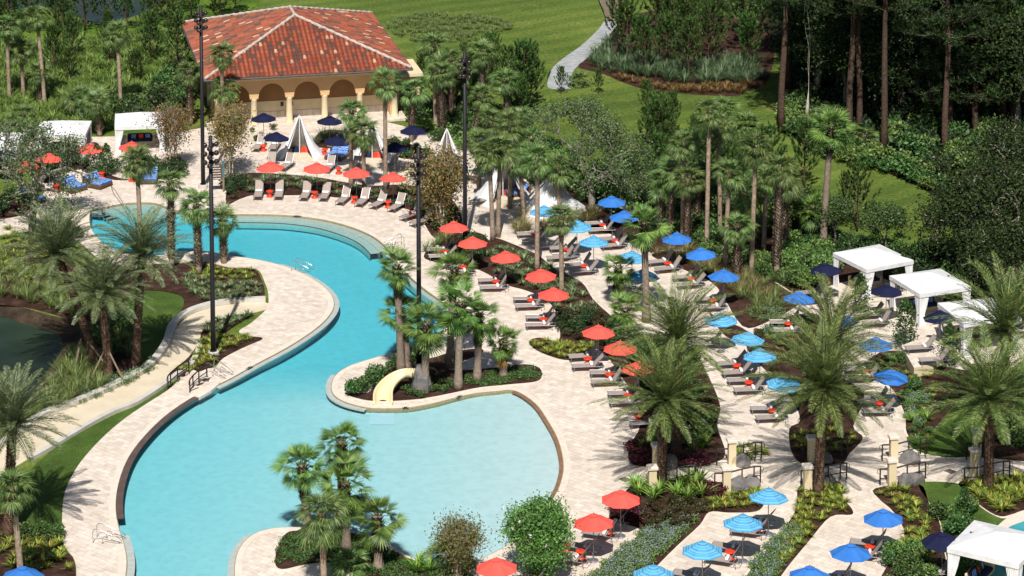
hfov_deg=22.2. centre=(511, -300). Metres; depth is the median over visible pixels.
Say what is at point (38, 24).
cabbage palm
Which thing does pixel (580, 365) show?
sun lounger
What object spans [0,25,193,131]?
trees
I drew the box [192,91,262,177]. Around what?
crepe myrtle
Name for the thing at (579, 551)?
drum stool
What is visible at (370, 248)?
pool ledge
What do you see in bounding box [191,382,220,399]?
pool step block
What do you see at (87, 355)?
grass clump
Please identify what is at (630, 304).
sun lounger
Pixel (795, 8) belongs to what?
forest tree
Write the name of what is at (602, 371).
sun lounger
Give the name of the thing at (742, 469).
iron railing
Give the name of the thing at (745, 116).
palmetto
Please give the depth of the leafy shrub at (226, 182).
223.66 m
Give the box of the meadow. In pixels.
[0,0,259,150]
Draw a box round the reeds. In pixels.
[384,11,515,42]
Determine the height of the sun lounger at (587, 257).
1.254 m
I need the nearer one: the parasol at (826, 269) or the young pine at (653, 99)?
the parasol at (826, 269)
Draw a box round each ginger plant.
[399,556,427,572]
[405,549,429,565]
[418,556,444,571]
[619,472,645,486]
[626,478,652,495]
[634,438,651,449]
[636,483,667,498]
[638,435,657,443]
[640,473,669,483]
[641,476,669,494]
[644,430,657,441]
[665,479,694,496]
[667,470,692,486]
[677,483,703,500]
[682,470,712,486]
[683,463,712,481]
[683,480,718,498]
[686,440,701,451]
[692,432,712,447]
[696,426,712,437]
[901,410,920,421]
[905,434,930,445]
[919,410,935,419]
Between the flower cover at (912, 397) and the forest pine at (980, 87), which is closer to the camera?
the flower cover at (912, 397)
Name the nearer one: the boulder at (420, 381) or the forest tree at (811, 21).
the boulder at (420, 381)
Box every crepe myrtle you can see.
[135,93,207,169]
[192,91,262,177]
[390,133,487,229]
[424,503,491,575]
[494,489,581,575]
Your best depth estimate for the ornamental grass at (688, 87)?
256.63 m
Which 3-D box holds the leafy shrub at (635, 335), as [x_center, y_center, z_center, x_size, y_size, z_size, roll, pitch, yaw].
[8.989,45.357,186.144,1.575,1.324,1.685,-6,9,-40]
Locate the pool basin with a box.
[90,214,558,575]
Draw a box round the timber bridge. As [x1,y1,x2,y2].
[599,0,625,20]
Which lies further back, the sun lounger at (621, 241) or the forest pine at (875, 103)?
the forest pine at (875, 103)
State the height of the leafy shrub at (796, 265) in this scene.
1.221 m
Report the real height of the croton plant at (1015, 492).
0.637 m
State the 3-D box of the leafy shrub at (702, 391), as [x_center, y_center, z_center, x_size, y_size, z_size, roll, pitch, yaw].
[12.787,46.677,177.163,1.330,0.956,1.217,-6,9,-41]
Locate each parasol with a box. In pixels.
[0,150,15,181]
[3,565,43,575]
[36,153,60,185]
[78,142,102,172]
[118,140,136,151]
[251,112,275,143]
[256,160,283,193]
[263,131,288,163]
[303,162,329,195]
[317,114,341,146]
[324,136,348,167]
[343,166,369,200]
[379,172,406,204]
[381,141,407,173]
[400,124,425,155]
[439,220,468,232]
[458,235,486,273]
[472,166,487,181]
[476,556,516,575]
[490,250,520,288]
[525,268,555,305]
[530,205,553,240]
[535,541,570,575]
[538,286,568,326]
[569,220,591,256]
[574,512,612,562]
[579,234,607,272]
[582,324,614,365]
[598,195,625,230]
[602,489,639,538]
[603,340,636,382]
[609,211,638,246]
[620,251,641,288]
[622,361,652,394]
[629,269,659,281]
[633,563,673,575]
[662,232,691,267]
[682,539,721,575]
[686,247,715,283]
[706,312,736,352]
[708,268,739,307]
[723,513,762,563]
[730,331,764,372]
[743,348,776,389]
[748,486,787,535]
[766,376,800,418]
[783,291,814,330]
[789,564,829,575]
[810,262,840,300]
[830,542,871,575]
[860,336,892,376]
[864,508,902,556]
[871,283,901,322]
[873,369,907,411]
[921,531,956,575]
[923,309,954,339]
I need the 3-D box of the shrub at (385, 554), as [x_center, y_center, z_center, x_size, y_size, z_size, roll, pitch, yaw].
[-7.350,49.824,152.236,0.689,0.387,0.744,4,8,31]
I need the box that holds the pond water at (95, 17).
[5,0,160,22]
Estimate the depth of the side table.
196.79 m
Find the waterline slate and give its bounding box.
[116,397,198,518]
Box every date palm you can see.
[0,193,120,369]
[0,360,81,540]
[40,240,161,383]
[83,203,200,368]
[590,330,732,489]
[609,268,755,459]
[737,306,910,495]
[767,272,910,426]
[911,321,1023,490]
[926,252,1023,426]
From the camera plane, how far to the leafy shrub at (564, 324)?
189.31 m
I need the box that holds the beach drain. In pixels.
[512,391,562,496]
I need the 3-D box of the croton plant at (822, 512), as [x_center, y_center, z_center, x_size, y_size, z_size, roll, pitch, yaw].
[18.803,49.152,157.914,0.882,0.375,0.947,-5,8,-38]
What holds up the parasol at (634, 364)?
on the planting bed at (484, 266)
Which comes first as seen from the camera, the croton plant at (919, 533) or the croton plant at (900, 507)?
the croton plant at (919, 533)
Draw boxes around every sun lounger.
[251,133,265,151]
[253,180,263,200]
[267,151,276,162]
[268,142,280,150]
[274,179,283,200]
[281,152,294,172]
[299,180,311,201]
[318,182,331,201]
[325,154,336,173]
[335,185,351,206]
[347,155,361,170]
[354,187,370,207]
[368,189,388,210]
[381,153,399,171]
[387,192,406,212]
[399,202,422,222]
[408,208,433,226]
[426,237,452,252]
[428,245,456,260]
[445,252,471,269]
[446,259,475,276]
[471,189,496,205]
[477,267,506,282]
[479,274,508,292]
[513,287,541,304]
[515,298,544,310]
[516,221,541,239]
[521,227,548,245]
[521,562,561,572]
[525,312,555,330]
[526,306,552,319]
[534,237,558,248]
[547,245,574,260]
[549,236,576,252]
[552,243,579,260]
[561,545,591,569]
[564,251,591,270]
[567,342,597,363]
[569,533,601,554]
[570,259,598,276]
[571,353,603,372]
[581,519,619,543]
[584,212,610,224]
[589,359,621,378]
[590,221,614,233]
[590,367,622,387]
[599,226,623,240]
[603,234,628,250]
[607,280,636,293]
[607,378,639,395]
[609,388,640,406]
[614,510,628,531]
[618,297,641,312]
[624,284,641,302]
[629,411,658,430]
[648,248,674,267]
[654,255,682,274]
[673,263,699,280]
[673,563,711,575]
[675,272,705,288]
[692,330,721,349]
[694,288,725,303]
[699,294,727,312]
[704,545,742,569]
[712,533,748,554]
[716,349,746,366]
[721,361,751,379]
[726,365,758,384]
[729,518,767,540]
[732,376,764,396]
[749,509,775,526]
[750,395,782,414]
[754,403,788,423]
[769,310,797,324]
[773,318,803,335]
[795,279,822,293]
[827,562,853,575]
[845,356,874,371]
[849,364,878,383]
[849,528,886,548]
[854,301,883,318]
[855,386,887,404]
[861,308,890,326]
[861,397,895,417]
[870,539,882,563]
[904,334,936,353]
[918,346,950,365]
[918,558,947,575]
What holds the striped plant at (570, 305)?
on the planting bed at (484, 266)
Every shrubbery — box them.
[60,85,158,122]
[67,92,157,112]
[141,57,199,112]
[147,64,199,111]
[403,92,534,156]
[404,98,535,165]
[414,103,531,150]
[523,136,580,187]
[524,142,581,187]
[528,128,578,188]
[570,157,722,232]
[574,167,719,233]
[578,155,717,228]
[690,225,807,275]
[690,230,802,286]
[775,88,844,127]
[783,93,850,138]
[805,123,947,187]
[814,124,939,188]
[873,97,1021,176]
[875,99,1002,173]
[883,236,1023,299]
[886,238,1023,310]
[888,113,1011,178]
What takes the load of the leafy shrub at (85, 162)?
on the planting bed at (81, 166)
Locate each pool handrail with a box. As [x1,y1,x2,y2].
[92,523,124,543]
[206,359,232,377]
[291,258,311,271]
[384,234,403,247]
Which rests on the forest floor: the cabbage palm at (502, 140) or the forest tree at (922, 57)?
the forest tree at (922, 57)
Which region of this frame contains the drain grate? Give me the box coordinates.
[945,469,957,473]
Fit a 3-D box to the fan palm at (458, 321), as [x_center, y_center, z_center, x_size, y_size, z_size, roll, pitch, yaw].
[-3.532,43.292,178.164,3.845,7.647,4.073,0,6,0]
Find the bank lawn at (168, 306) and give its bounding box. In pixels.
[127,289,204,364]
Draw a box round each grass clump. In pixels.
[0,283,10,296]
[6,285,23,292]
[6,288,22,298]
[12,284,36,300]
[15,277,30,287]
[17,280,36,292]
[26,293,41,303]
[30,280,44,290]
[30,289,43,299]
[31,384,69,406]
[35,295,61,308]
[36,281,56,291]
[36,289,55,303]
[38,376,68,392]
[42,283,65,297]
[42,371,64,387]
[45,391,75,406]
[46,365,75,383]
[48,283,67,301]
[50,296,70,310]
[50,358,74,374]
[51,372,76,388]
[53,380,87,397]
[54,358,84,377]
[55,353,81,364]
[58,389,79,400]
[59,300,84,315]
[59,379,80,391]
[60,361,91,382]
[61,357,80,369]
[62,340,83,355]
[64,373,86,390]
[65,345,85,360]
[65,352,88,367]
[67,360,99,375]
[73,379,96,391]
[74,348,101,360]
[77,369,96,385]
[79,371,114,388]
[80,344,96,354]
[81,301,97,314]
[83,357,114,371]
[84,366,101,380]
[89,325,99,334]
[94,371,111,383]
[110,322,127,336]
[110,332,127,343]
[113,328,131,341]
[119,341,141,355]
[312,135,320,143]
[313,127,334,138]
[318,130,339,139]
[321,126,338,136]
[336,131,348,139]
[421,240,440,252]
[426,238,444,246]
[430,245,448,257]
[435,229,454,241]
[506,217,524,228]
[509,221,527,233]
[511,214,532,225]
[513,205,530,213]
[515,219,534,230]
[531,218,553,230]
[570,212,587,221]
[579,210,593,220]
[581,203,598,212]
[582,205,601,218]
[649,246,667,255]
[658,244,675,253]
[665,247,683,259]
[672,253,685,263]
[675,241,696,252]
[675,246,695,256]
[689,260,708,270]
[701,257,724,272]
[710,254,729,268]
[722,282,737,289]
[730,264,754,274]
[730,277,751,290]
[733,284,749,294]
[735,287,755,298]
[737,273,755,285]
[740,271,758,280]
[740,273,760,284]
[742,281,763,294]
[745,288,764,297]
[745,289,763,299]
[748,297,765,305]
[749,276,769,289]
[752,304,768,313]
[757,275,774,285]
[757,285,775,295]
[757,297,778,309]
[759,292,775,303]
[766,287,783,299]
[767,270,783,282]
[767,282,784,291]
[772,273,786,285]
[773,296,788,306]
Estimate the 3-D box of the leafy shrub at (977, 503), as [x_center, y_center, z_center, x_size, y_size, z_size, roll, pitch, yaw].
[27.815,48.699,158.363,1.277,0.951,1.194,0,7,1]
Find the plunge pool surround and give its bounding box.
[998,510,1023,527]
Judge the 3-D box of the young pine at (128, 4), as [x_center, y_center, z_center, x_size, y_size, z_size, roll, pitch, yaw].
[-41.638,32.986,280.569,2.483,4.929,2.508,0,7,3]
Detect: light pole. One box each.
[194,5,207,188]
[202,135,218,356]
[410,147,426,367]
[458,51,470,239]
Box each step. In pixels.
[91,208,175,221]
[91,211,167,224]
[91,215,175,225]
[92,204,175,217]
[176,381,197,390]
[181,375,202,385]
[186,370,205,383]
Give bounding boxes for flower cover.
[76,360,157,402]
[579,513,699,575]
[744,302,790,320]
[745,520,804,575]
[760,313,820,338]
[897,389,940,428]
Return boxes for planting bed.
[0,200,29,218]
[35,160,185,182]
[128,262,264,324]
[171,313,261,376]
[226,173,462,239]
[275,530,473,575]
[315,129,426,158]
[345,349,541,400]
[424,232,724,467]
[599,479,762,575]
[652,250,795,327]
[710,314,746,338]
[746,314,863,465]
[746,481,852,575]
[873,484,946,575]
[876,350,1023,460]
[959,476,1023,515]
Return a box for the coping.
[84,201,569,575]
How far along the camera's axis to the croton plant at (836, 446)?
167.87 m
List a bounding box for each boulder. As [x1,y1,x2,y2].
[411,364,430,392]
[667,454,677,468]
[731,475,749,493]
[736,453,750,467]
[745,474,760,488]
[824,451,832,463]
[824,472,835,485]
[898,449,920,464]
[898,472,913,488]
[908,472,924,485]
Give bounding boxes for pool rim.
[122,535,134,575]
[217,305,339,389]
[228,534,250,575]
[280,264,338,304]
[325,386,365,411]
[326,375,334,385]
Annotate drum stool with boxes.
[260,144,266,151]
[266,190,272,197]
[311,191,317,198]
[321,148,327,155]
[335,167,341,174]
[351,196,357,203]
[385,200,391,207]
[527,298,534,307]
[539,317,546,326]
[576,548,585,560]
[580,264,587,272]
[583,356,591,362]
[607,526,613,536]
[634,414,641,419]
[725,549,734,561]
[732,363,740,368]
[744,380,752,386]
[768,408,776,413]
[784,322,792,327]
[865,544,874,555]
[874,401,882,406]
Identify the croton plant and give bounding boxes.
[0,534,13,545]
[0,541,13,549]
[0,558,16,567]
[5,552,22,561]
[10,545,35,554]
[11,537,30,546]
[15,552,38,563]
[22,542,39,551]
[23,560,40,568]
[25,533,42,541]
[26,547,39,555]
[28,539,45,545]
[34,538,59,549]
[36,547,50,555]
[37,554,50,562]
[38,559,52,568]
[45,548,55,557]
[48,549,69,561]
[51,534,65,545]
[55,544,67,553]
[61,560,76,570]
[193,360,204,365]
[194,338,208,343]
[197,343,206,350]
[197,348,207,354]
[203,356,218,361]
[228,273,239,279]
[228,339,237,346]
[240,335,253,340]
[242,273,253,279]
[526,338,539,343]
[530,341,542,347]
[540,336,549,342]
[542,346,555,353]
[552,345,565,351]
[564,348,575,353]
[706,502,721,509]
[710,494,729,502]
[718,500,730,507]
[721,490,734,497]
[726,501,738,507]
[734,500,749,507]
[735,494,743,499]
[738,490,751,498]
[757,447,770,454]
[775,554,789,562]
[777,533,793,542]
[779,550,794,557]
[781,547,797,554]
[783,520,796,527]
[784,540,799,547]
[789,517,803,523]
[789,529,807,537]
[790,434,802,440]
[790,504,806,511]
[792,535,807,544]
[793,496,808,502]
[794,427,806,435]
[794,443,806,449]
[794,501,806,506]
[797,513,813,520]
[799,491,815,499]
[799,527,813,536]
[800,503,818,511]
[805,496,819,505]
[805,509,819,516]
[807,523,816,529]
[813,513,826,520]
[815,501,826,506]
[816,491,826,498]
[816,509,828,516]
[822,502,837,509]
[823,489,838,495]
[823,493,838,502]
[827,425,835,432]
[827,482,838,490]
[831,443,842,451]
[834,499,844,506]
[834,503,848,511]
[835,486,847,494]
[838,438,856,445]
[839,495,851,502]
[884,485,893,491]
[884,490,896,497]
[889,482,904,490]
[889,497,902,505]
[896,483,912,491]
[896,493,910,502]
[896,504,908,511]
[900,507,915,514]
[901,500,913,507]
[901,527,913,534]
[904,496,921,502]
[905,513,917,521]
[909,506,925,513]
[910,498,923,507]
[913,528,927,537]
[917,519,930,525]
[919,513,935,520]
[919,524,932,530]
[924,433,937,439]
[925,555,936,563]
[958,476,977,485]
[966,483,991,494]
[967,479,986,488]
[969,487,987,499]
[978,486,992,495]
[982,492,1002,501]
[986,482,1006,491]
[987,495,1009,506]
[991,498,1014,511]
[994,472,1008,483]
[996,484,1014,494]
[998,488,1012,497]
[999,480,1018,491]
[1002,495,1021,503]
[1004,500,1017,509]
[1005,468,1023,479]
[1006,477,1017,484]
[1008,485,1023,496]
[1014,474,1023,482]
[1015,482,1023,491]
[1015,489,1023,501]
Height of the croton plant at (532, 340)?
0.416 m
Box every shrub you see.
[0,191,9,199]
[0,201,6,212]
[3,184,18,197]
[19,520,33,535]
[21,191,30,202]
[30,520,49,536]
[38,163,52,170]
[44,523,67,537]
[67,153,82,163]
[71,225,82,234]
[80,157,90,165]
[93,327,111,343]
[95,313,117,332]
[96,333,116,343]
[101,337,121,353]
[103,158,121,171]
[109,306,122,320]
[114,301,133,314]
[114,313,133,329]
[124,320,142,333]
[142,154,160,165]
[154,164,167,174]
[158,160,165,167]
[165,156,182,169]
[169,159,189,174]
[218,176,235,186]
[224,173,234,181]
[224,183,237,192]
[229,191,237,197]
[231,172,249,184]
[236,179,248,188]
[275,546,284,552]
[288,543,297,548]
[289,535,298,540]
[344,379,360,392]
[348,376,367,392]
[360,375,375,390]
[364,368,382,386]
[366,362,385,374]
[366,564,375,570]
[383,365,392,370]
[383,551,390,558]
[384,562,392,568]
[386,354,405,369]
[388,134,400,142]
[396,187,406,193]
[397,184,409,192]
[399,148,413,157]
[399,384,408,389]
[400,137,410,145]
[404,388,415,394]
[410,346,416,363]
[410,349,415,361]
[412,142,421,146]
[414,389,426,397]
[421,206,433,215]
[422,145,431,154]
[430,220,440,227]
[430,382,440,390]
[431,373,440,377]
[434,377,445,383]
[437,384,448,391]
[442,205,456,216]
[444,377,452,382]
[446,241,460,251]
[456,234,462,242]
[461,249,469,254]
[467,228,477,236]
[468,248,484,259]
[475,233,487,241]
[553,308,572,324]
[555,320,569,330]
[562,328,571,335]
[567,317,585,332]
[569,311,578,317]
[572,329,582,339]
[576,311,593,324]
[578,304,594,315]
[593,318,605,324]
[594,326,612,343]
[595,309,603,316]
[606,330,627,344]
[607,322,625,337]
[607,507,623,513]
[617,512,634,521]
[619,508,639,517]
[623,439,639,446]
[624,443,634,452]
[625,328,650,343]
[627,453,644,466]
[628,353,648,363]
[629,447,644,454]
[630,510,639,522]
[633,514,649,522]
[635,443,649,451]
[635,510,655,520]
[636,340,656,357]
[636,376,648,387]
[639,455,651,462]
[640,451,650,458]
[641,441,651,448]
[642,414,652,426]
[643,398,657,411]
[643,518,654,525]
[646,497,656,504]
[651,333,667,348]
[651,502,663,511]
[652,513,664,522]
[653,523,661,530]
[659,507,673,517]
[665,492,678,503]
[665,503,675,511]
[667,435,671,447]
[667,516,683,525]
[668,411,687,425]
[671,496,688,509]
[679,503,693,515]
[680,513,693,523]
[681,424,701,443]
[682,377,693,385]
[682,388,702,400]
[682,457,698,466]
[683,406,699,419]
[684,452,696,461]
[685,347,701,359]
[687,495,698,503]
[691,458,706,466]
[692,500,707,511]
[694,381,710,393]
[694,407,719,421]
[694,413,712,427]
[694,449,706,458]
[700,422,718,434]
[702,455,714,464]
[702,488,714,495]
[702,496,714,505]
[703,392,713,402]
[705,479,719,486]
[713,482,727,491]
[713,487,723,495]
[753,328,764,336]
[761,222,773,234]
[767,364,778,372]
[780,240,797,252]
[780,247,801,257]
[780,253,799,266]
[787,229,802,243]
[788,221,800,231]
[789,213,804,228]
[789,236,805,248]
[790,262,809,271]
[793,267,817,287]
[796,242,812,249]
[796,249,811,263]
[797,255,810,266]
[800,245,818,254]
[801,224,808,233]
[804,233,816,245]
[808,252,832,266]
[808,268,824,285]
[809,238,834,253]
[809,246,827,258]
[810,234,834,248]
[824,253,843,268]
[825,248,842,262]
[827,223,835,233]
[827,227,842,239]
[830,238,839,248]
[838,229,856,240]
[840,239,857,249]
[851,232,864,244]
[859,235,879,247]
[868,354,886,365]
[878,547,898,564]
[881,353,898,366]
[882,538,907,553]
[891,561,909,575]
[892,350,906,363]
[897,550,920,567]
[900,389,908,394]
[903,538,924,551]
[905,376,923,389]
[907,425,917,431]
[909,558,927,575]
[910,543,932,562]
[914,420,925,427]
[916,562,940,575]
[923,426,934,431]
[927,500,950,517]
[940,511,967,532]
[945,509,972,529]
[946,504,965,515]
[951,496,976,512]
[965,497,980,510]
[994,413,1012,427]
[995,425,1016,441]
[1008,413,1023,428]
[1010,374,1023,389]
[1010,400,1023,415]
[1011,391,1023,406]
[1011,423,1023,434]
[1011,428,1023,448]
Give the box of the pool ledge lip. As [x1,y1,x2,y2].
[238,222,369,253]
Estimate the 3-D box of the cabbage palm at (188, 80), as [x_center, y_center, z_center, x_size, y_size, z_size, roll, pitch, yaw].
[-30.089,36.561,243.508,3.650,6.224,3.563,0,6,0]
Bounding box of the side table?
[829,289,838,297]
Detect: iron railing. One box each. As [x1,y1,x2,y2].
[166,359,190,388]
[189,364,208,392]
[646,464,698,481]
[649,440,699,462]
[711,465,763,482]
[714,441,764,464]
[798,462,849,485]
[800,438,850,460]
[877,461,928,485]
[879,437,929,460]
[961,460,1012,479]
[963,436,1013,459]
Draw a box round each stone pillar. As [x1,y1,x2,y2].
[646,464,658,493]
[651,441,657,464]
[720,464,732,493]
[726,437,737,466]
[801,463,813,492]
[806,434,815,463]
[886,456,898,486]
[887,433,899,458]
[968,446,980,476]
[971,428,982,456]
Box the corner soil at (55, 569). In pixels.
[0,514,75,575]
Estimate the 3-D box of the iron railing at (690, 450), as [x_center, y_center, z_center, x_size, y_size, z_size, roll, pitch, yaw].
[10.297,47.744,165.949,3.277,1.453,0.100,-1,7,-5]
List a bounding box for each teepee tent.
[277,115,322,160]
[347,119,391,166]
[434,128,471,170]
[472,152,531,206]
[518,172,585,218]
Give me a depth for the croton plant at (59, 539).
154.32 m
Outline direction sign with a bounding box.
[213,162,224,191]
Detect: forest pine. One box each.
[751,0,803,51]
[764,0,840,93]
[805,9,880,80]
[826,0,917,115]
[862,0,943,104]
[898,0,937,93]
[905,0,991,125]
[928,0,1020,130]
[963,0,1023,126]
[965,0,1015,103]
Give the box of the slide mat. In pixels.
[370,413,394,424]
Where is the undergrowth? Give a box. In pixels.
[780,22,1023,169]
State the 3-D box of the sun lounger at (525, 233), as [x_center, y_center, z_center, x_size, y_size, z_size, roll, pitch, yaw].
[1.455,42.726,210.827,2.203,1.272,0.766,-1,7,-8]
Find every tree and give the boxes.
[88,142,104,171]
[99,143,114,175]
[597,151,657,178]
[626,169,665,204]
[638,158,674,182]
[650,153,716,189]
[699,128,740,167]
[703,174,725,205]
[704,187,775,212]
[746,181,775,228]
[754,0,849,91]
[771,178,831,235]
[794,4,850,88]
[797,14,892,103]
[803,191,863,240]
[804,0,814,115]
[828,0,935,107]
[834,231,850,251]
[849,272,872,312]
[853,198,910,246]
[867,226,882,245]
[891,297,919,346]
[892,253,907,290]
[895,9,972,101]
[898,0,973,100]
[936,322,962,367]
[953,486,974,520]
[954,268,966,297]
[955,10,1022,119]
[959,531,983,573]
[960,0,1023,127]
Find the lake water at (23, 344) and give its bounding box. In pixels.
[0,316,62,401]
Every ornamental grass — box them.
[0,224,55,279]
[584,31,771,83]
[613,72,754,93]
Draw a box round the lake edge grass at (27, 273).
[0,249,131,329]
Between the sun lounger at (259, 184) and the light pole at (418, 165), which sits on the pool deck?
the sun lounger at (259, 184)
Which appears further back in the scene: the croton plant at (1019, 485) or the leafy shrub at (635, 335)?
the leafy shrub at (635, 335)
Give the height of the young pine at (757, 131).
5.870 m
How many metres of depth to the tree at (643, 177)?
216.07 m
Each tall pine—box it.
[777,0,804,133]
[785,25,792,88]
[806,0,898,128]
[813,0,892,127]
[845,0,930,147]
[892,0,1000,153]
[999,0,1022,119]
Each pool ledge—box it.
[235,219,382,258]
[236,216,384,257]
[383,252,447,313]
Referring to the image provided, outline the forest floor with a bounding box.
[751,0,1022,277]
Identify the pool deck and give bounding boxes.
[0,121,1023,575]
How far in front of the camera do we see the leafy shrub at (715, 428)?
170.03 m
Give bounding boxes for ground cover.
[272,531,457,575]
[462,364,543,386]
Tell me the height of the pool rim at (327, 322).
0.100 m
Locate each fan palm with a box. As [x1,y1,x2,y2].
[265,441,325,537]
[310,418,368,532]
[313,446,375,548]
[350,493,409,569]
[374,293,422,367]
[375,243,419,369]
[400,300,453,393]
[424,251,477,368]
[433,278,484,389]
[462,296,501,380]
[484,323,522,376]
[600,252,637,302]
[607,290,643,336]
[618,203,671,322]
[790,189,832,245]
[803,107,858,239]
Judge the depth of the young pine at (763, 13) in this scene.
279.58 m
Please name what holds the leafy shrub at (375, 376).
on the planting bed at (436, 364)
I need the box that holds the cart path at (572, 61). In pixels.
[547,20,622,89]
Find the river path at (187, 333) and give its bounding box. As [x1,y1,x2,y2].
[0,302,267,473]
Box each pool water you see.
[90,205,549,564]
[991,521,1023,575]
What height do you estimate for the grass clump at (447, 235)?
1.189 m
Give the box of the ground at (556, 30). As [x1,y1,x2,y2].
[0,0,955,566]
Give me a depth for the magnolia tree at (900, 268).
197.90 m
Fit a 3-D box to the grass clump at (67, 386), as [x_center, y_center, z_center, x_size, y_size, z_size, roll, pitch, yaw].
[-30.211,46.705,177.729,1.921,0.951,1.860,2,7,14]
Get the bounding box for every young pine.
[0,0,18,17]
[3,10,25,38]
[6,0,25,23]
[13,9,28,36]
[17,0,44,32]
[36,19,66,69]
[41,0,75,29]
[46,0,64,26]
[50,0,75,35]
[57,10,88,55]
[59,45,79,79]
[69,0,98,30]
[88,0,123,15]
[95,8,118,36]
[98,29,115,59]
[113,0,135,29]
[125,47,146,78]
[133,0,159,37]
[135,8,167,63]
[143,0,164,20]
[151,0,185,26]
[160,6,189,60]
[180,0,199,19]
[213,0,229,14]
[416,51,431,80]
[421,59,445,93]
[443,62,462,99]
[455,42,475,73]
[462,71,488,107]
[466,54,488,92]
[472,56,493,88]
[473,33,500,86]
[486,29,507,69]
[494,44,518,81]
[505,37,552,106]
[509,72,532,107]
[522,43,545,106]
[553,66,570,92]
[590,68,604,92]
[600,0,635,46]
[613,0,646,54]
[626,12,659,73]
[629,114,659,160]
[637,78,655,114]
[638,130,673,164]
[640,87,677,122]
[642,0,666,35]
[642,94,678,155]
[645,93,676,151]
[652,12,681,61]
[655,0,683,49]
[658,119,680,155]
[665,0,700,59]
[665,88,682,126]
[668,14,706,78]
[671,126,713,164]
[682,0,702,23]
[686,143,705,167]
[687,113,697,130]
[694,0,727,66]
[695,0,703,8]
[699,0,731,56]
[700,128,726,163]
[704,0,729,20]
[710,142,746,194]
[712,106,737,151]
[726,0,765,50]
[730,0,768,16]
[730,129,753,172]
[733,147,751,179]
[736,9,764,64]
[743,128,764,169]
[745,120,798,177]
[755,0,774,26]
[783,116,821,186]
[836,169,853,196]
[841,159,881,231]
[865,200,879,226]
[895,206,912,238]
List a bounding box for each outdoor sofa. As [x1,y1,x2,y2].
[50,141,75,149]
[126,133,154,144]
[848,271,881,288]
[909,296,940,313]
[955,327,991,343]
[965,561,994,575]
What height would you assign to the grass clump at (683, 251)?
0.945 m
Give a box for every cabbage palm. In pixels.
[0,14,22,98]
[0,466,41,567]
[3,37,37,96]
[5,103,38,132]
[18,4,53,103]
[22,58,52,100]
[59,83,92,115]
[73,85,107,117]
[80,84,112,136]
[101,18,133,111]
[114,141,159,227]
[148,169,187,267]
[172,59,204,124]
[174,185,215,273]
[204,39,236,136]
[204,200,240,263]
[207,76,240,109]
[291,490,353,575]
[335,97,371,186]
[343,115,381,187]
[366,65,407,189]
[399,76,431,141]
[415,31,454,131]
[422,60,457,130]
[438,47,466,119]
[454,65,477,105]
[459,125,496,191]
[463,36,497,118]
[467,82,500,129]
[468,139,510,240]
[474,107,506,137]
[482,133,523,237]
[485,67,522,119]
[492,107,531,208]
[502,104,538,174]
[503,146,534,220]
[513,138,558,270]
[515,125,550,181]
[541,149,577,204]
[543,202,585,290]
[645,168,678,229]
[653,153,680,235]
[664,127,706,233]
[667,165,705,249]
[687,159,716,218]
[692,97,728,240]
[696,110,739,233]
[710,156,750,267]
[717,210,758,276]
[724,172,764,245]
[737,131,774,275]
[744,161,789,251]
[756,152,801,271]
[762,165,806,249]
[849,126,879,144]
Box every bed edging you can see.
[0,199,28,219]
[31,163,186,183]
[224,172,462,238]
[272,530,476,575]
[315,129,428,159]
[343,348,543,401]
[422,231,726,469]
[590,480,765,575]
[650,250,799,328]
[744,313,865,466]
[744,480,855,575]
[870,483,946,575]
[874,350,1023,462]
[956,474,1017,517]
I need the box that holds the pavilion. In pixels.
[181,5,422,131]
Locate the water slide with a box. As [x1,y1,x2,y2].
[373,368,414,404]
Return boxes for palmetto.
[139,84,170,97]
[327,545,371,575]
[420,537,479,574]
[566,69,591,88]
[705,94,743,118]
[728,110,764,134]
[809,104,845,122]
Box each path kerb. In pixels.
[0,296,265,447]
[28,338,203,459]
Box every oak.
[0,110,105,233]
[523,92,660,221]
[901,146,1023,267]
[940,212,1023,294]
[952,112,1023,174]
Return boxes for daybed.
[15,189,45,203]
[57,174,86,193]
[82,171,112,189]
[140,167,158,183]
[324,145,348,161]
[503,181,530,197]
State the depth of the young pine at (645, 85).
247.05 m
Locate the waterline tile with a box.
[89,202,563,575]
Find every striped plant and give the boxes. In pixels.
[184,271,194,277]
[187,277,202,284]
[188,287,201,294]
[197,280,208,287]
[198,275,207,281]
[215,281,223,288]
[223,320,234,325]
[230,287,243,293]
[232,314,243,321]
[234,281,250,286]
[250,280,262,286]
[258,175,268,180]
[277,171,288,178]
[306,176,318,183]
[330,180,343,186]
[500,245,514,250]
[506,266,519,272]
[515,271,527,276]
[518,252,533,259]
[524,267,533,272]
[527,259,533,267]
[529,283,539,288]
[543,261,554,267]
[554,302,562,308]
[563,303,579,309]
[564,286,579,293]
[566,283,575,289]
[570,278,580,285]
[578,289,588,296]
[583,300,600,305]
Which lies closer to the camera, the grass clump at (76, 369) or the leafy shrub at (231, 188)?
the grass clump at (76, 369)
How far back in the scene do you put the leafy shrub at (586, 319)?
190.38 m
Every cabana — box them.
[0,132,26,174]
[34,120,91,161]
[115,112,164,154]
[833,244,913,301]
[889,269,970,327]
[937,298,1021,357]
[947,520,1023,575]
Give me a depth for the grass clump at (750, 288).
197.45 m
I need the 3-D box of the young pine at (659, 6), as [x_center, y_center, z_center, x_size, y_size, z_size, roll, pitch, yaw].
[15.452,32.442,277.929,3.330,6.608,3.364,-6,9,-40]
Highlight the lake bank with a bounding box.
[0,305,80,413]
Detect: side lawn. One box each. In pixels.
[17,385,169,532]
[907,395,982,457]
[919,481,1005,575]
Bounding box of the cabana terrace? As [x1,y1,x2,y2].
[901,335,943,376]

